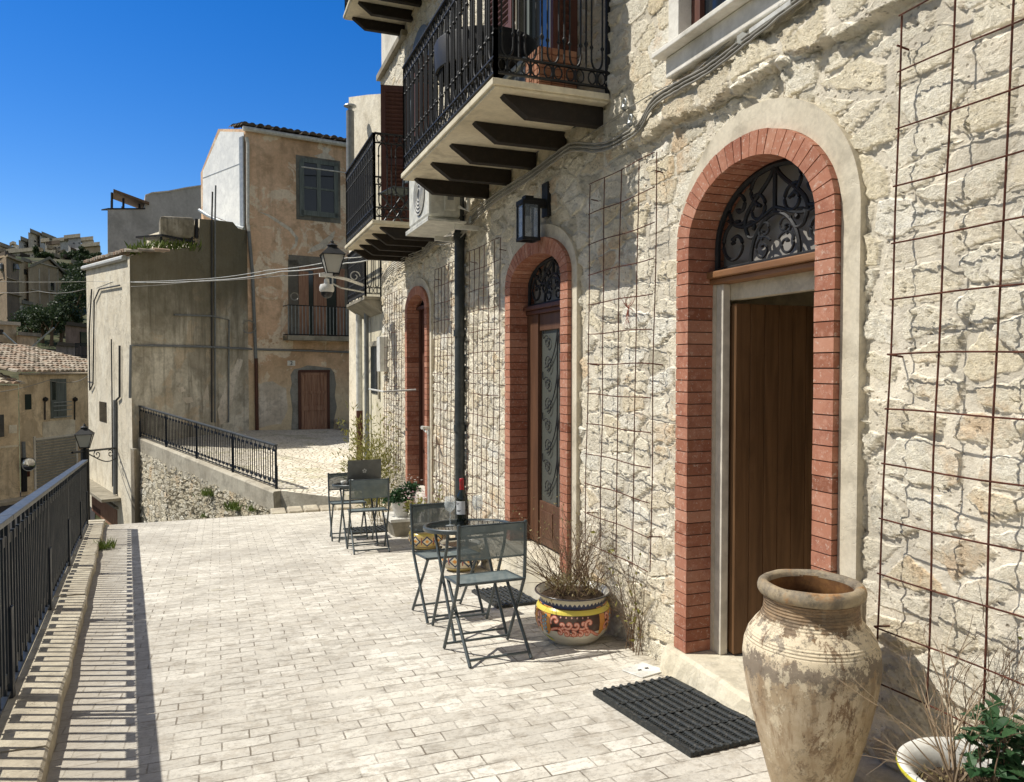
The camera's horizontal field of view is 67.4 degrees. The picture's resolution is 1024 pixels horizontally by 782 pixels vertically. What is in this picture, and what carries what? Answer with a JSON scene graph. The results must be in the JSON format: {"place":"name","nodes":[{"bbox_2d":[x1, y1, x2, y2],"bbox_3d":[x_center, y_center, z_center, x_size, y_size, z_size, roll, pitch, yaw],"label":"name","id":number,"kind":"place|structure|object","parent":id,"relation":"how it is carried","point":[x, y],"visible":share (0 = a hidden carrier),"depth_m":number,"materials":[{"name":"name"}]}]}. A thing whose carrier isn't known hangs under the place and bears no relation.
{"place":"outdoors","nodes":[
{"label":"outdoors","id":0,"kind":"place"},
{"bbox_2d":[0,491,94,528],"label":"street","id":1,"kind":"structure","parent":0,"point":[92,513],"depth_m":24.93,"materials":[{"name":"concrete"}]},
{"bbox_2d":[0,373,24,499],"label":"peeling house","id":2,"kind":"structure","parent":1,"relation":"on","point":[9,458],"depth_m":26.95,"materials":[{"name":"paint"}]},
{"bbox_2d":[71,423,115,519],"bbox_3d":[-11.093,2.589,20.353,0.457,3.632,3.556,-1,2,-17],"label":"street lamp","id":3,"kind":"object","parent":1,"relation":"on","point":[84,435],"visible":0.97,"depth_m":19.43,"materials":[{"name":"black metal"}]},
{"bbox_2d":[0,0,381,254],"label":"sky","id":4,"kind":"structure","parent":0,"point":[98,97],"materials":[{"name":"blue"}]},
{"bbox_2d":[160,429,355,496],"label":"path","id":5,"kind":"structure","parent":0,"point":[307,461],"depth_m":19.30,"materials":[{"name":"stone"}]},
{"bbox_2d":[198,121,348,429],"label":"ochre house","id":6,"kind":"structure","parent":5,"relation":"on","point":[279,204],"depth_m":25.39,"materials":[{"name":"paint"}]},
{"bbox_2d":[301,372,326,429],"bbox_3d":[-6.662,0.325,25.830,1.004,1.941,0.055,-1,2,-31],"label":"door","id":7,"kind":"structure","parent":6,"relation":"in","point":[313,384],"depth_m":25.83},
{"bbox_2d":[299,158,337,218],"bbox_3d":[-6.472,-6.769,25.766,1.324,1.918,0.070,-1,2,-31],"label":"window","id":8,"kind":"structure","parent":6,"relation":"in","point":[318,189],"depth_m":25.73,"materials":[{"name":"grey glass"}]},
{"bbox_2d":[281,491,340,511],"bbox_3d":[-3.011,3.251,13.975,3.113,2.663,0.001,1,2,27],"label":"path edge","id":9,"kind":"object","parent":5,"relation":"attached to","point":[294,499],"visible":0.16,"depth_m":14.40,"materials":[{"name":"concrete"}]},
{"bbox_2d":[344,94,380,454],"bbox_3d":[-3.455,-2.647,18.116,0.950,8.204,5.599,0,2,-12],"label":"tall plaster house","id":10,"kind":"structure","parent":5,"relation":"on","point":[363,117],"depth_m":16.83,"materials":[{"name":"beige"}]},
{"bbox_2d":[347,174,383,511],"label":"neighbour house","id":11,"kind":"structure","parent":5,"relation":"on","point":[368,302],"depth_m":12.59,"materials":[{"name":"beige paint"}]},
{"bbox_2d":[319,239,363,292],"bbox_3d":[-2.453,-1.863,11.369,0.460,0.722,0.938,2,2,44],"label":"street lamp","id":12,"kind":"object","parent":11,"relation":"attached to","point":[332,255],"visible":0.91,"depth_m":11.11,"materials":[{"name":"black metal"}]},
{"bbox_2d":[319,273,363,297],"bbox_3d":[-2.470,-1.529,11.438,0.242,0.360,1.013,1,2,29],"label":"security camera","id":13,"kind":"object","parent":11,"relation":"attached to","point":[326,289],"visible":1,"depth_m":11.06,"materials":[{"name":"white plastic"}]},
{"bbox_2d":[356,314,362,410],"bbox_3d":[-2.691,-0.581,13.522,0.110,1.850,0.105,-1,2,-21],"label":"drainpipe","id":14,"kind":"object","parent":11,"relation":"attached to","point":[359,395],"visible":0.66,"depth_m":13.48,"materials":[{"name":"white plastic"}]},
{"bbox_2d":[356,410,362,459],"bbox_3d":[-2.691,1.143,13.574,0.116,1.600,0.110,-1,2,-21],"label":"drainpipe","id":15,"kind":"object","parent":11,"relation":"attached to","point":[358,413],"visible":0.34,"depth_m":13.52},
{"bbox_2d":[364,313,369,502],"bbox_3d":[-2.466,0.259,13.044,0.080,3.300,0.076,-1,2,-21],"label":"drainpipe","id":16,"kind":"object","parent":11,"relation":"attached to","point":[366,364],"visible":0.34,"depth_m":13.00,"materials":[{"name":"grey plastic"}]},
{"bbox_2d":[369,341,380,398],"bbox_3d":[-2.252,-0.349,12.636,0.040,0.940,0.780,-1,2,-21],"label":"window","id":17,"kind":"structure","parent":11,"relation":"in","point":[375,376],"depth_m":12.64,"materials":[{"name":"grey glass"}]},
{"bbox_2d":[0,256,741,653],"bbox_3d":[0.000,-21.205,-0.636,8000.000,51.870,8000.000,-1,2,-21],"label":"hillside","id":18,"kind":"structure","parent":0,"point":[40,346],"depth_m":76.46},
{"bbox_2d":[0,321,20,343],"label":"valley house","id":19,"kind":"structure","parent":18,"relation":"on","point":[9,328],"depth_m":64.18,"materials":[{"name":"paint"}]},
{"bbox_2d":[0,251,23,320],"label":"bell tower","id":20,"kind":"structure","parent":18,"relation":"on","point":[10,296],"depth_m":95.06,"materials":[{"name":"stone"}]},
{"bbox_2d":[19,257,31,303],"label":"ruined wall","id":21,"kind":"structure","parent":18,"relation":"on","point":[24,286],"depth_m":109.17,"materials":[{"name":"stone"}]},
{"bbox_2d":[7,305,47,333],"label":"tree","id":22,"kind":"object","parent":18,"relation":"on","point":[22,319],"visible":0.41,"depth_m":77.47,"materials":[{"name":"green plant"}]},
{"bbox_2d":[17,332,40,346],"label":"valley house","id":23,"kind":"structure","parent":18,"relation":"on","point":[26,338],"depth_m":65.57,"materials":[{"name":"paint"}]},
{"bbox_2d":[28,228,41,247],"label":"hill house","id":24,"kind":"structure","parent":18,"relation":"on","point":[33,237],"depth_m":324.81,"materials":[{"name":"concrete"}]},
{"bbox_2d":[23,305,63,342],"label":"tree","id":25,"kind":"object","parent":18,"relation":"on","point":[38,328],"visible":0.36,"depth_m":76.22,"materials":[{"name":"green plant"}]},
{"bbox_2d":[0,343,88,495],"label":"garage house","id":26,"kind":"structure","parent":18,"relation":"on","point":[53,416],"depth_m":29.02,"materials":[{"name":"paint"}]},
{"bbox_2d":[50,379,66,418],"bbox_3d":[-17.274,0.281,29.266,0.050,1.488,0.853,0,2,7],"label":"french window","id":27,"kind":"structure","parent":26,"relation":"in","point":[58,391],"depth_m":29.22,"materials":[{"name":"grey glass"}]},
{"bbox_2d":[24,304,67,345],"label":"tree","id":28,"kind":"object","parent":18,"relation":"on","point":[42,316],"visible":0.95,"depth_m":75.64,"materials":[{"name":"green plant"}]},
{"bbox_2d":[28,256,67,306],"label":"church","id":29,"kind":"structure","parent":18,"relation":"on","point":[45,275],"depth_m":113.96,"materials":[{"name":"stone"}]},
{"bbox_2d":[45,297,76,341],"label":"tree","id":30,"kind":"object","parent":18,"relation":"on","point":[63,307],"visible":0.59,"depth_m":77.65,"materials":[{"name":"green plant"}]},
{"bbox_2d":[54,286,78,321],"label":"tree","id":31,"kind":"object","parent":18,"relation":"on","point":[71,296],"visible":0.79,"depth_m":79.39,"materials":[{"name":"green plant"}]},
{"bbox_2d":[56,342,77,372],"bbox_3d":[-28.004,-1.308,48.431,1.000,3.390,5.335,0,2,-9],"label":"valley house","id":32,"kind":"structure","parent":18,"relation":"on","point":[66,348],"depth_m":47.35,"materials":[{"name":"concrete"}]},
{"bbox_2d":[64,234,80,251],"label":"hill house","id":33,"kind":"structure","parent":18,"relation":"on","point":[74,241],"depth_m":299.93,"materials":[{"name":"concrete"}]},
{"bbox_2d":[59,272,86,316],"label":"tree","id":34,"kind":"object","parent":18,"relation":"on","point":[77,288],"visible":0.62,"depth_m":95.03,"materials":[{"name":"green plant"}]},
{"bbox_2d":[60,267,86,322],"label":"tree","id":35,"kind":"object","parent":18,"relation":"on","point":[73,275],"visible":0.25,"depth_m":97.13,"materials":[{"name":"green plant"}]},
{"bbox_2d":[62,259,88,283],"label":"tree","id":36,"kind":"object","parent":18,"relation":"on","point":[81,264],"visible":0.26,"depth_m":119.00,"materials":[{"name":"green plant"}]},
{"bbox_2d":[65,322,87,372],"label":"valley house","id":37,"kind":"structure","parent":18,"relation":"on","point":[75,332],"depth_m":59.84,"materials":[{"name":"paint"}]},
{"bbox_2d":[81,242,100,253],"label":"hill house","id":38,"kind":"structure","parent":18,"relation":"on","point":[93,247],"depth_m":290.03,"materials":[{"name":"stone"}]},
{"bbox_2d":[101,185,200,252],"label":"grey house","id":39,"kind":"structure","parent":18,"relation":"on","point":[127,225],"depth_m":34.52,"materials":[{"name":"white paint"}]},
{"bbox_2d":[110,189,148,207],"bbox_3d":[-17.375,-8.434,34.876,1.532,1.018,4.021,-1,2,-28],"label":"pergola","id":40,"kind":"object","parent":39,"relation":"on","point":[125,198],"visible":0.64,"depth_m":34.07,"materials":[{"name":"wood"}]},
{"bbox_2d":[81,185,252,524],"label":"plastered house","id":41,"kind":"structure","parent":18,"relation":"on","point":[180,349],"depth_m":22.52,"materials":[{"name":"paint"}]},
{"bbox_2d":[99,401,106,422],"bbox_3d":[-12.587,0.639,23.652,0.032,0.613,1.114,-1,2,-38],"label":"window","id":42,"kind":"structure","parent":41,"relation":"in","point":[102,405],"depth_m":23.57,"materials":[{"name":"grey glass"}]},
{"bbox_2d":[92,496,117,524],"bbox_3d":[-12.660,3.866,23.811,0.030,0.924,3.974,-1,2,-38],"label":"garage door","id":43,"kind":"structure","parent":41,"relation":"in","point":[103,510],"depth_m":23.54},
{"bbox_2d":[123,236,202,255],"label":"wall weeds","id":44,"kind":"object","parent":41,"relation":"on","point":[177,244],"depth_m":21.48,"materials":[{"name":"green plant"}]},
{"bbox_2d":[136,216,197,247],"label":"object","id":45,"kind":"object","parent":41,"relation":"on","point":[178,228],"visible":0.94,"depth_m":21.99,"materials":[{"name":"beige concrete"}]},
{"bbox_2d":[0,257,360,281],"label":"cable","id":46,"kind":"object","parent":41,"relation":"attached to","point":[212,278],"visible":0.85,"depth_m":15.79,"materials":[{"name":"white plastic"}]},
{"bbox_2d":[138,436,280,522],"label":"ramp wall","id":47,"kind":"structure","parent":18,"relation":"on","point":[172,480],"depth_m":17.93,"materials":[{"name":"stone"}]},
{"bbox_2d":[139,405,277,488],"bbox_3d":[-7.305,1.138,17.787,0.072,1.318,8.238,-2,2,-43],"label":"ramp railing","id":48,"kind":"object","parent":47,"relation":"on","point":[196,427],"visible":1,"depth_m":17.22,"materials":[{"name":"black metal"}]},
{"bbox_2d":[46,510,770,781],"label":"terrace","id":49,"kind":"structure","parent":0,"point":[294,647],"depth_m":4.30,"materials":[{"name":"stone"}]},
{"bbox_2d":[0,519,105,781],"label":"kerb","id":50,"kind":"structure","parent":49,"relation":"on","point":[30,717],"depth_m":4.16,"materials":[{"name":"stone"}]},
{"bbox_2d":[0,460,87,716],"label":"terrace railing","id":51,"kind":"object","parent":50,"relation":"on","point":[39,543],"visible":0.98,"depth_m":4.86,"materials":[{"name":"black metal"}]},
{"bbox_2d":[270,504,370,513],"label":"path kerb","id":52,"kind":"structure","parent":49,"relation":"on","point":[306,508],"depth_m":12.71,"materials":[{"name":"stone"}]},
{"bbox_2d":[327,473,367,540],"bbox_3d":[-2.066,1.432,9.632,0.449,0.816,0.455,-1,-2,-19],"label":"folding chair","id":53,"kind":"object","parent":49,"relation":"on","point":[333,478],"visible":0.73,"depth_m":9.69,"materials":[{"name":"grey metal"}]},
{"bbox_2d":[332,482,378,546],"bbox_3d":[-1.823,1.454,9.123,0.610,0.718,0.610,-1,-2,-21],"label":"bistro table","id":54,"kind":"object","parent":49,"relation":"on","point":[340,486],"visible":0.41,"depth_m":9.06,"materials":[{"name":"grey metal"}]},
{"bbox_2d":[346,459,380,483],"bbox_3d":[-1.797,0.962,9.237,0.400,0.280,0.319,-1,-2,-21],"label":"laptop","id":55,"kind":"object","parent":54,"relation":"on","point":[362,469],"visible":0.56,"depth_m":9.11,"materials":[{"name":"grey metal"}]},
{"bbox_2d":[343,525,387,534],"bbox_3d":[-1.932,1.846,10.244,0.550,0.026,0.556,-1,-2,-21],"label":"doormat","id":56,"kind":"object","parent":49,"relation":"on","point":[380,528],"visible":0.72,"depth_m":10.22,"materials":[{"name":"black rubber"}]},
{"bbox_2d":[332,399,402,524],"bbox_3d":[-2.015,0.991,11.107,1.111,1.793,1.672,-1,2,-21],"label":"bamboo shrub","id":57,"kind":"object","parent":49,"relation":"on","point":[369,454],"visible":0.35,"depth_m":10.89,"materials":[{"name":"green plant"}]},
{"bbox_2d":[346,477,389,554],"bbox_3d":[-1.616,1.383,8.636,0.449,0.816,0.455,-1,-2,-19],"label":"folding chair","id":58,"kind":"object","parent":49,"relation":"on","point":[368,488],"visible":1,"depth_m":8.53,"materials":[{"name":"grey metal"}]},
{"bbox_2d":[382,512,410,536],"bbox_3d":[-1.409,1.716,9.839,0.410,0.260,0.540,-1,2,-21],"label":"stone trough","id":59,"kind":"object","parent":49,"relation":"on","point":[398,527],"visible":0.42,"depth_m":9.61,"materials":[{"name":"stone"}]},
{"bbox_2d":[392,498,408,516],"bbox_3d":[-1.407,1.486,9.758,0.256,0.200,0.256,-1,2,-21],"label":"flower pot","id":60,"kind":"object","parent":59,"relation":"on","point":[398,510],"visible":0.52,"depth_m":9.67,"materials":[{"name":"white ceramic"}]},
{"bbox_2d":[381,474,420,505],"bbox_3d":[-1.413,1.284,9.738,0.552,0.386,0.586,-1,2,-21],"label":"flowering plant","id":61,"kind":"object","parent":60,"relation":"in","point":[398,493],"visible":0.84,"depth_m":9.70,"materials":[{"name":"green plant"}]},
{"bbox_2d":[408,525,442,549],"bbox_3d":[-0.972,1.646,8.655,0.395,0.261,0.395,-1,2,-21],"label":"flower pot","id":62,"kind":"object","parent":49,"relation":"on","point":[424,541],"visible":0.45,"depth_m":8.49,"materials":[{"name":"ceramic"}]},
{"bbox_2d":[421,426,430,502],"bbox_3d":[-0.981,1.096,8.945,0.100,1.390,0.145,1,2,38],"label":"standpipe","id":63,"kind":"object","parent":49,"relation":"on","point":[428,431],"visible":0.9,"depth_m":8.98,"materials":[{"name":"white plastic"}]},
{"bbox_2d":[410,501,484,623],"bbox_3d":[-0.499,1.244,5.716,0.449,0.816,0.455,-1,-2,-24],"label":"folding chair","id":64,"kind":"object","parent":49,"relation":"on","point":[421,515],"visible":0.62,"depth_m":5.77,"materials":[{"name":"grey metal"}]},
{"bbox_2d":[439,537,479,571],"bbox_3d":[-0.495,1.582,7.379,0.405,0.267,0.405,-1,2,-38],"label":"flower pot","id":65,"kind":"object","parent":49,"relation":"on","point":[451,565],"visible":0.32,"depth_m":7.23,"materials":[{"name":"ceramic"}]},
{"bbox_2d":[423,518,508,640],"bbox_3d":[-0.293,1.268,5.236,0.610,0.718,0.610,-1,-2,-21],"label":"bistro table","id":66,"kind":"object","parent":49,"relation":"on","point":[447,528],"visible":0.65,"depth_m":5.21,"materials":[{"name":"grey metal"}]},
{"bbox_2d":[456,478,467,524],"bbox_3d":[-0.342,0.758,5.262,0.080,0.318,0.080,-1,-2,-21],"label":"wine bottle","id":67,"kind":"object","parent":66,"relation":"on","point":[462,507],"visible":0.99,"depth_m":5.23,"materials":[{"name":"black glass"}]},
{"bbox_2d":[443,519,532,667],"bbox_3d":[-0.156,1.197,4.706,0.449,0.816,0.455,-1,-2,-22],"label":"folding chair","id":68,"kind":"object","parent":49,"relation":"on","point":[482,541],"visible":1,"depth_m":4.61,"materials":[{"name":"grey metal"}]},
{"bbox_2d":[471,585,536,608],"bbox_3d":[-0.039,1.643,6.163,0.400,0.026,0.626,-1,-2,-21],"label":"doormat","id":69,"kind":"object","parent":49,"relation":"on","point":[504,595],"visible":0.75,"depth_m":6.10,"materials":[{"name":"black rubber"}]},
{"bbox_2d":[534,578,610,645],"bbox_3d":[0.392,1.439,4.961,0.494,0.326,0.494,0,2,9],"label":"flower pot","id":70,"kind":"object","parent":49,"relation":"on","point":[571,620],"visible":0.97,"depth_m":4.78,"materials":[{"name":"ceramic"}]},
{"bbox_2d":[484,459,657,617],"bbox_3d":[0.292,0.880,4.845,1.121,0.898,1.132,0,2,-12],"label":"bare shrub","id":71,"kind":"object","parent":70,"relation":"in","point":[577,577],"visible":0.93,"depth_m":4.91,"materials":[{"name":"brown plant"}]},
{"bbox_2d":[622,662,660,677],"bbox_3d":[0.732,1.564,4.308,0.187,0.024,0.190,-1,2,-35],"label":"drain cover","id":72,"kind":"object","parent":49,"relation":"on","point":[642,670],"visible":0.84,"depth_m":4.29,"materials":[{"name":"white ceramic"}]},
{"bbox_2d":[593,676,759,757],"bbox_3d":[0.799,1.527,3.664,0.480,0.026,0.836,-1,-2,-23],"label":"doormat","id":73,"kind":"object","parent":49,"relation":"on","point":[686,719],"visible":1,"depth_m":3.60,"materials":[{"name":"black rubber"}]},
{"bbox_2d":[343,0,1023,781],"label":"stone house","id":74,"kind":"structure","parent":49,"relation":"on","point":[765,204],"depth_m":4.11,"materials":[{"name":"stone"}]},
{"bbox_2d":[134,260,368,282],"bbox_3d":[-5.931,-2.425,16.041,0.563,0.681,11.973,-2,2,-41],"label":"cable","id":75,"kind":"object","parent":74,"relation":"attached to","point":[253,276],"visible":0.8,"depth_m":14.96,"materials":[{"name":"white plastic"}]},
{"bbox_2d":[377,336,387,371],"bbox_3d":[-1.973,-0.560,11.692,0.130,0.530,0.240,-1,2,-21],"label":"utility box","id":76,"kind":"object","parent":74,"relation":"attached to","point":[382,351],"visible":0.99,"depth_m":11.58,"materials":[{"name":"white metal"}]},
{"bbox_2d":[380,180,407,221],"bbox_3d":[-1.306,-2.309,9.072,0.455,0.816,0.449,-1,2,-31],"label":"folding chair","id":77,"kind":"object","parent":74,"relation":"on","point":[399,191],"visible":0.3,"depth_m":9.07,"materials":[{"name":"grey metal"}]},
{"bbox_2d":[384,289,404,470],"bbox_3d":[-1.674,-0.150,10.962,0.123,2.513,1.143,-1,2,-21],"label":"trellis","id":78,"kind":"object","parent":74,"relation":"attached to","point":[396,386],"visible":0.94,"depth_m":10.87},
{"bbox_2d":[381,55,429,221],"bbox_3d":[-1.249,-2.962,9.514,0.524,2.110,1.214,-1,2,-21],"label":"balcony door","id":79,"kind":"structure","parent":74,"relation":"in","point":[391,95],"depth_m":9.98,"materials":[{"name":"brown wood"}]},
{"bbox_2d":[404,278,434,512],"bbox_3d":[-1.103,0.279,9.766,0.300,3.403,1.265,-1,2,-21],"label":"doorway","id":80,"kind":"structure","parent":74,"relation":"in","point":[419,306],"depth_m":10.16,"materials":[{"name":"red brick"}]},
{"bbox_2d":[410,24,428,129],"bbox_3d":[-1.139,-3.937,9.516,0.025,1.100,1.120,-1,2,-21],"label":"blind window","id":81,"kind":"structure","parent":74,"relation":"in","point":[423,27],"depth_m":9.59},
{"bbox_2d":[406,181,479,241],"bbox_3d":[-0.693,-1.892,7.720,0.548,0.640,0.947,-1,2,-21],"label":"air conditioner","id":82,"kind":"object","parent":74,"relation":"attached to","point":[435,217],"visible":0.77,"depth_m":7.44,"materials":[{"name":"white metal"}]},
{"bbox_2d":[432,261,454,501],"bbox_3d":[-0.722,-0.070,8.483,0.120,2.624,0.858,-1,2,-21],"label":"trellis","id":83,"kind":"object","parent":74,"relation":"attached to","point":[437,356],"visible":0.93,"depth_m":8.46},
{"bbox_2d":[452,0,465,536],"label":"drainpipe","id":84,"kind":"object","parent":74,"relation":"attached to","point":[459,331],"visible":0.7,"depth_m":7.88,"materials":[{"name":"metal"}]},
{"bbox_2d":[466,237,505,518],"bbox_3d":[-0.247,-0.050,7.242,0.122,2.648,0.920,-1,2,-21],"label":"trellis","id":85,"kind":"object","parent":74,"relation":"attached to","point":[487,351],"visible":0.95,"depth_m":7.21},
{"bbox_2d":[434,25,537,107],"bbox_3d":[-0.199,-2.323,6.014,0.820,0.722,0.820,-1,2,-21],"label":"balcony table","id":86,"kind":"object","parent":74,"relation":"on","point":[440,52],"visible":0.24,"depth_m":5.74,"materials":[{"name":"black metal"}]},
{"bbox_2d":[516,181,550,242],"bbox_3d":[0.168,-1.379,5.908,0.240,0.457,0.145,-1,2,-21],"label":"wall lantern","id":87,"kind":"object","parent":74,"relation":"attached to","point":[526,203],"depth_m":5.89,"materials":[{"name":"black metal"}]},
{"bbox_2d":[490,0,578,152],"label":"balcony door","id":88,"kind":"structure","parent":74,"relation":"in","point":[506,4],"depth_m":6.17,"materials":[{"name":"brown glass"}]},
{"bbox_2d":[502,224,581,599],"bbox_3d":[0.289,0.251,6.131,0.320,3.110,1.404,-1,2,-21],"label":"doorway","id":89,"kind":"structure","parent":74,"relation":"in","point":[543,328],"depth_m":6.30,"materials":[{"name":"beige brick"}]},
{"bbox_2d":[381,35,749,280],"bbox_3d":[-0.345,-1.689,7.398,0.015,0.280,9.176,-1,2,-21],"label":"cable","id":90,"kind":"object","parent":74,"relation":"attached to","point":[613,141],"visible":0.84,"depth_m":5.60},
{"bbox_2d":[381,0,792,278],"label":"cable","id":91,"kind":"object","parent":74,"relation":"attached to","point":[684,78],"visible":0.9,"depth_m":4.70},
{"bbox_2d":[381,0,797,282],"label":"cable","id":92,"kind":"object","parent":74,"relation":"attached to","point":[714,64],"visible":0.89,"depth_m":4.44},
{"bbox_2d":[381,0,798,284],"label":"cable","id":93,"kind":"object","parent":74,"relation":"attached to","point":[562,154],"visible":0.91,"depth_m":5.56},
{"bbox_2d":[381,0,803,286],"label":"cable","id":94,"kind":"object","parent":74,"relation":"attached to","point":[727,58],"visible":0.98,"depth_m":4.42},
{"bbox_2d":[463,41,729,215],"bbox_3d":[-0.129,-1.788,6.882,0.010,0.106,8.295,-1,2,-21],"label":"cable","id":95,"kind":"object","parent":74,"relation":"attached to","point":[636,103],"visible":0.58,"depth_m":4.53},
{"bbox_2d":[584,152,662,571],"bbox_3d":[0.690,-0.159,4.793,0.121,2.435,0.856,-1,2,-21],"label":"trellis","id":96,"kind":"object","parent":74,"relation":"attached to","point":[618,364],"visible":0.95,"depth_m":4.76,"materials":[{"name":"metal"}]},
{"bbox_2d":[591,504,656,655],"bbox_3d":[0.636,1.107,4.722,0.350,0.944,0.669,-1,2,-21],"label":"climbing vine","id":97,"kind":"object","parent":96,"relation":"attached to","point":[630,638],"visible":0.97,"depth_m":4.67,"materials":[{"name":"brown plant"}]},
{"bbox_2d":[652,0,787,79],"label":"window","id":98,"kind":"structure","parent":74,"relation":"in","point":[697,29],"depth_m":3.95,"materials":[{"name":"white paint"}]},
{"bbox_2d":[737,0,791,44],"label":"conduit pipe","id":99,"kind":"object","parent":74,"relation":"attached to","point":[785,7],"visible":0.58,"depth_m":3.47,"materials":[{"name":"white plastic"}]},
{"bbox_2d":[660,98,910,781],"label":"doorway","id":100,"kind":"structure","parent":74,"relation":"in","point":[771,401],"depth_m":4.07,"materials":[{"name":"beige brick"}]},
{"bbox_2d":[874,0,1023,742],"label":"trellis","id":101,"kind":"object","parent":74,"relation":"attached to","point":[996,352],"visible":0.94,"depth_m":2.62,"materials":[{"name":"metal"}]},
{"bbox_2d":[917,581,1023,751],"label":"climbing vine","id":102,"kind":"object","parent":101,"relation":"attached to","point":[1009,665],"visible":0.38,"depth_m":2.49,"materials":[{"name":"brown plant"}]},
{"bbox_2d":[742,569,882,781],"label":"clay jar","id":103,"kind":"object","parent":49,"relation":"on","point":[812,717],"visible":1,"depth_m":2.70,"materials":[{"name":"ceramic"}]},
{"bbox_2d":[896,737,1023,781],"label":"planter bowl","id":104,"kind":"object","parent":49,"relation":"on","point":[932,754],"visible":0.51,"depth_m":2.45,"materials":[{"name":"ceramic"}]},
{"bbox_2d":[816,583,1023,781],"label":"bare shrub","id":105,"kind":"object","parent":104,"relation":"on","point":[952,756],"visible":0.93,"depth_m":2.34,"materials":[{"name":"brown plant"}]},
{"bbox_2d":[952,691,1023,781],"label":"leafy plant","id":106,"kind":"object","parent":104,"relation":"on","point":[1005,765],"visible":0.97,"depth_m":2.23,"materials":[{"name":"green plant"}]},
{"bbox_2d":[502,57,525,81],"bbox_3d":[0.163,-2.140,5.591,0.350,0.377,0.440,-1,2,-21],"label":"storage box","id":107,"kind":"object","parent":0,"point":[509,77],"visible":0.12,"depth_m":5.46,"materials":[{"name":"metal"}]},
{"bbox_2d":[525,46,576,88],"bbox_3d":[0.254,-2.068,5.049,0.270,0.267,0.240,-1,2,-21],"label":"brick planter","id":108,"kind":"object","parent":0,"point":[553,53],"visible":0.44,"depth_m":4.94,"materials":[{"name":"brick"}]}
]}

